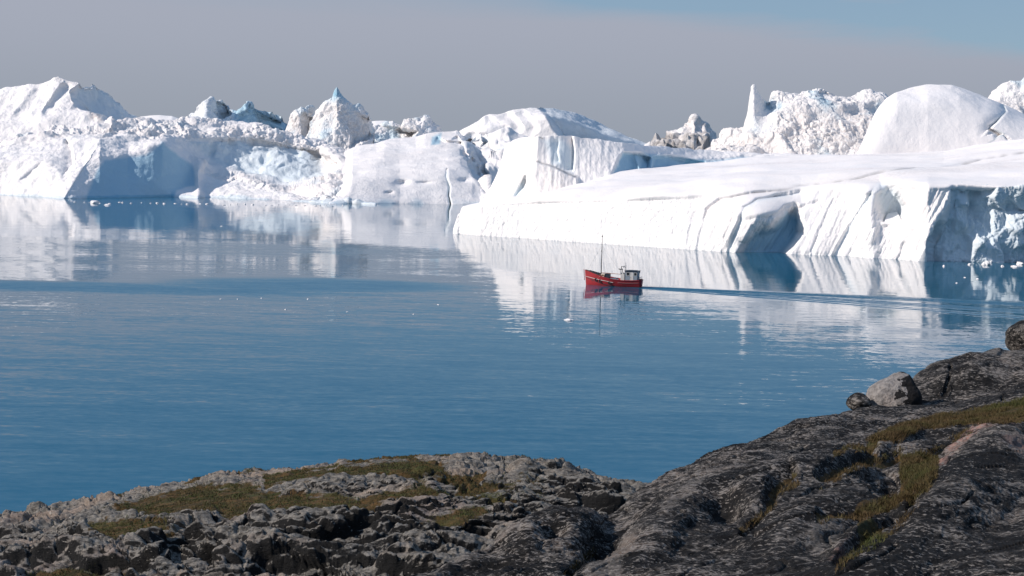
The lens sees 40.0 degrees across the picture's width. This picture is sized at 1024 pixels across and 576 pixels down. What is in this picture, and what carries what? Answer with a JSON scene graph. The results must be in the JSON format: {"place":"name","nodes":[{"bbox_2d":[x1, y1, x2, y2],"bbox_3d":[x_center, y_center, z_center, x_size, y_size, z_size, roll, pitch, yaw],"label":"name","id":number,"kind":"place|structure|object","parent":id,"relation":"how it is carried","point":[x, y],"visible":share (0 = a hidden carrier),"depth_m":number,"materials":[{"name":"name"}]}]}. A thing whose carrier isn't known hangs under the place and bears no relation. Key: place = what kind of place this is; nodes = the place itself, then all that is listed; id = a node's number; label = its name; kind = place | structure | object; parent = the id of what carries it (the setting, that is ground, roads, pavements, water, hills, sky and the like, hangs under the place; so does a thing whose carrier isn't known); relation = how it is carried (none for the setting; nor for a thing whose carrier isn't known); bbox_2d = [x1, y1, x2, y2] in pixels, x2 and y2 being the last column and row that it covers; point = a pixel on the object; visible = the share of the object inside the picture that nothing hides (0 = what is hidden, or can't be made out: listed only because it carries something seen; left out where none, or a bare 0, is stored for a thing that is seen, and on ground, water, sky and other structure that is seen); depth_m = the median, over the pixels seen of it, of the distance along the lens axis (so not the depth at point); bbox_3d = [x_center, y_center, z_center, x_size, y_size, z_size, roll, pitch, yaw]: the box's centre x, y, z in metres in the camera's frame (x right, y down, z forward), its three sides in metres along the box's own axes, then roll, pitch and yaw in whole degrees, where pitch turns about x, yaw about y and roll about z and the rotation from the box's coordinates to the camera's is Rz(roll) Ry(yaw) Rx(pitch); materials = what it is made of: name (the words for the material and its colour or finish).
{"place":"outdoors","nodes":[
{"label":"outdoors","id":0,"kind":"place"},
{"bbox_2d":[0,451,649,575],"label":"hill","id":1,"kind":"structure","parent":0,"point":[391,536],"depth_m":46.89,"materials":[{"name":"grey stone"}]},
{"bbox_2d":[14,453,560,575],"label":"grass","id":2,"kind":"structure","parent":1,"relation":"on","point":[212,493],"depth_m":53.65,"materials":[{"name":"green plant"}]},
{"bbox_2d":[0,195,1023,513],"bbox_3d":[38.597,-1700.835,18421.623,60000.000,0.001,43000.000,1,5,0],"label":"water","id":3,"kind":"structure","parent":0,"point":[146,343],"depth_m":213.16,"materials":[{"name":"teal liquid"}]},
{"bbox_2d":[0,77,137,141],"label":"iceberg","id":4,"kind":"object","parent":3,"relation":"on","point":[36,108],"visible":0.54,"depth_m":937.32,"materials":[{"name":"white ice"}]},
{"bbox_2d":[141,115,178,119],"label":"iceberg","id":5,"kind":"object","parent":3,"relation":"on","point":[155,117],"visible":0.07,"depth_m":1542.81,"materials":[{"name":"white ice"}]},
{"bbox_2d":[0,116,376,204],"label":"iceberg","id":6,"kind":"object","parent":3,"relation":"on","point":[182,156],"visible":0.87,"depth_m":819.12,"materials":[{"name":"white ice"}]},
{"bbox_2d":[189,96,287,130],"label":"iceberg","id":7,"kind":"object","parent":3,"relation":"on","point":[211,107],"visible":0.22,"depth_m":1090.56,"materials":[{"name":"white ice"}]},
{"bbox_2d":[285,105,314,136],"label":"iceberg","id":8,"kind":"object","parent":3,"relation":"on","point":[300,118],"visible":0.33,"depth_m":1050.35,"materials":[{"name":"white ice"}]},
{"bbox_2d":[306,87,374,150],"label":"iceberg","id":9,"kind":"object","parent":3,"relation":"on","point":[340,120],"visible":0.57,"depth_m":1021.03,"materials":[{"name":"white ice"}]},
{"bbox_2d":[372,121,383,124],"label":"iceberg","id":10,"kind":"object","parent":3,"relation":"on","point":[376,122],"visible":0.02,"depth_m":1433.47,"materials":[{"name":"white ice"}]},
{"bbox_2d":[373,115,441,142],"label":"iceberg","id":11,"kind":"object","parent":3,"relation":"on","point":[409,127],"visible":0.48,"depth_m":1068.02,"materials":[{"name":"white ice"}]},
{"bbox_2d":[329,127,527,204],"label":"iceberg","id":12,"kind":"object","parent":3,"relation":"on","point":[454,167],"visible":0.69,"depth_m":819.01,"materials":[{"name":"white ice"}]},
{"bbox_2d":[459,107,645,144],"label":"iceberg","id":13,"kind":"object","parent":3,"relation":"on","point":[534,122],"visible":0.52,"depth_m":1029.59,"materials":[{"name":"white ice"}]},
{"bbox_2d":[584,234,642,287],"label":"fishing boat","id":14,"kind":"object","parent":3,"relation":"on","point":[629,278],"visible":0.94,"depth_m":303.97,"materials":[{"name":"red paint"}]},
{"bbox_2d":[479,135,807,202],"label":"iceberg","id":15,"kind":"object","parent":3,"relation":"on","point":[532,165],"visible":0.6,"depth_m":528.63,"materials":[{"name":"white ice"}]},
{"bbox_2d":[644,114,716,149],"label":"iceberg","id":16,"kind":"object","parent":3,"relation":"on","point":[695,132],"visible":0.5,"depth_m":959.82,"materials":[{"name":"white ice"}]},
{"bbox_2d":[453,139,1023,262],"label":"iceberg","id":17,"kind":"object","parent":3,"relation":"on","point":[965,204],"visible":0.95,"depth_m":436.21,"materials":[{"name":"white ice"}]},
{"bbox_2d":[710,84,887,154],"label":"iceberg","id":18,"kind":"object","parent":3,"relation":"on","point":[818,121],"visible":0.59,"depth_m":644.39,"materials":[{"name":"white ice"}]},
{"bbox_2d":[857,84,1023,153],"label":"iceberg","id":19,"kind":"object","parent":3,"relation":"on","point":[928,118],"visible":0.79,"depth_m":562.87,"materials":[{"name":"white ice"}]},
{"bbox_2d":[988,78,1023,113],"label":"iceberg","id":20,"kind":"object","parent":3,"relation":"on","point":[1010,93],"visible":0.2,"depth_m":716.61,"materials":[{"name":"white ice"}]},
{"bbox_2d":[0,0,1023,142],"label":"sky","id":21,"kind":"structure","parent":0,"point":[639,69],"materials":[{"name":"grey"}]},
{"bbox_2d":[410,385,1023,575],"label":"hillside","id":22,"kind":"structure","parent":0,"point":[966,517],"depth_m":19.48,"materials":[{"name":"grey stone"}]},
{"bbox_2d":[563,395,1023,574],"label":"grass","id":23,"kind":"structure","parent":22,"relation":"on","point":[923,477],"depth_m":23.68,"materials":[{"name":"green plant"}]},
{"bbox_2d":[846,392,871,409],"bbox_3d":[8.136,2.677,32.984,0.585,0.424,0.660,1,5,0],"label":"boulder","id":24,"kind":"object","parent":22,"relation":"on","point":[854,401],"visible":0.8,"depth_m":32.76,"materials":[{"name":"grey stone"}]},
{"bbox_2d":[866,372,922,406],"bbox_3d":[9.069,2.704,33.380,1.280,1.417,1.233,1,5,0],"label":"boulder","id":25,"kind":"object","parent":22,"relation":"on","point":[897,389],"visible":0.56,"depth_m":32.98,"materials":[{"name":"grey stone"}]},
{"bbox_2d":[913,348,1023,404],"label":"rock outcrop","id":26,"kind":"object","parent":22,"relation":"on","point":[971,375],"visible":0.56,"depth_m":34.83,"materials":[{"name":"grey stone"}]},
{"bbox_2d":[1005,320,1023,350],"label":"boulder","id":27,"kind":"object","parent":26,"relation":"on","point":[1014,335],"visible":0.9,"depth_m":40.99,"materials":[{"name":"grey stone"}]}
]}

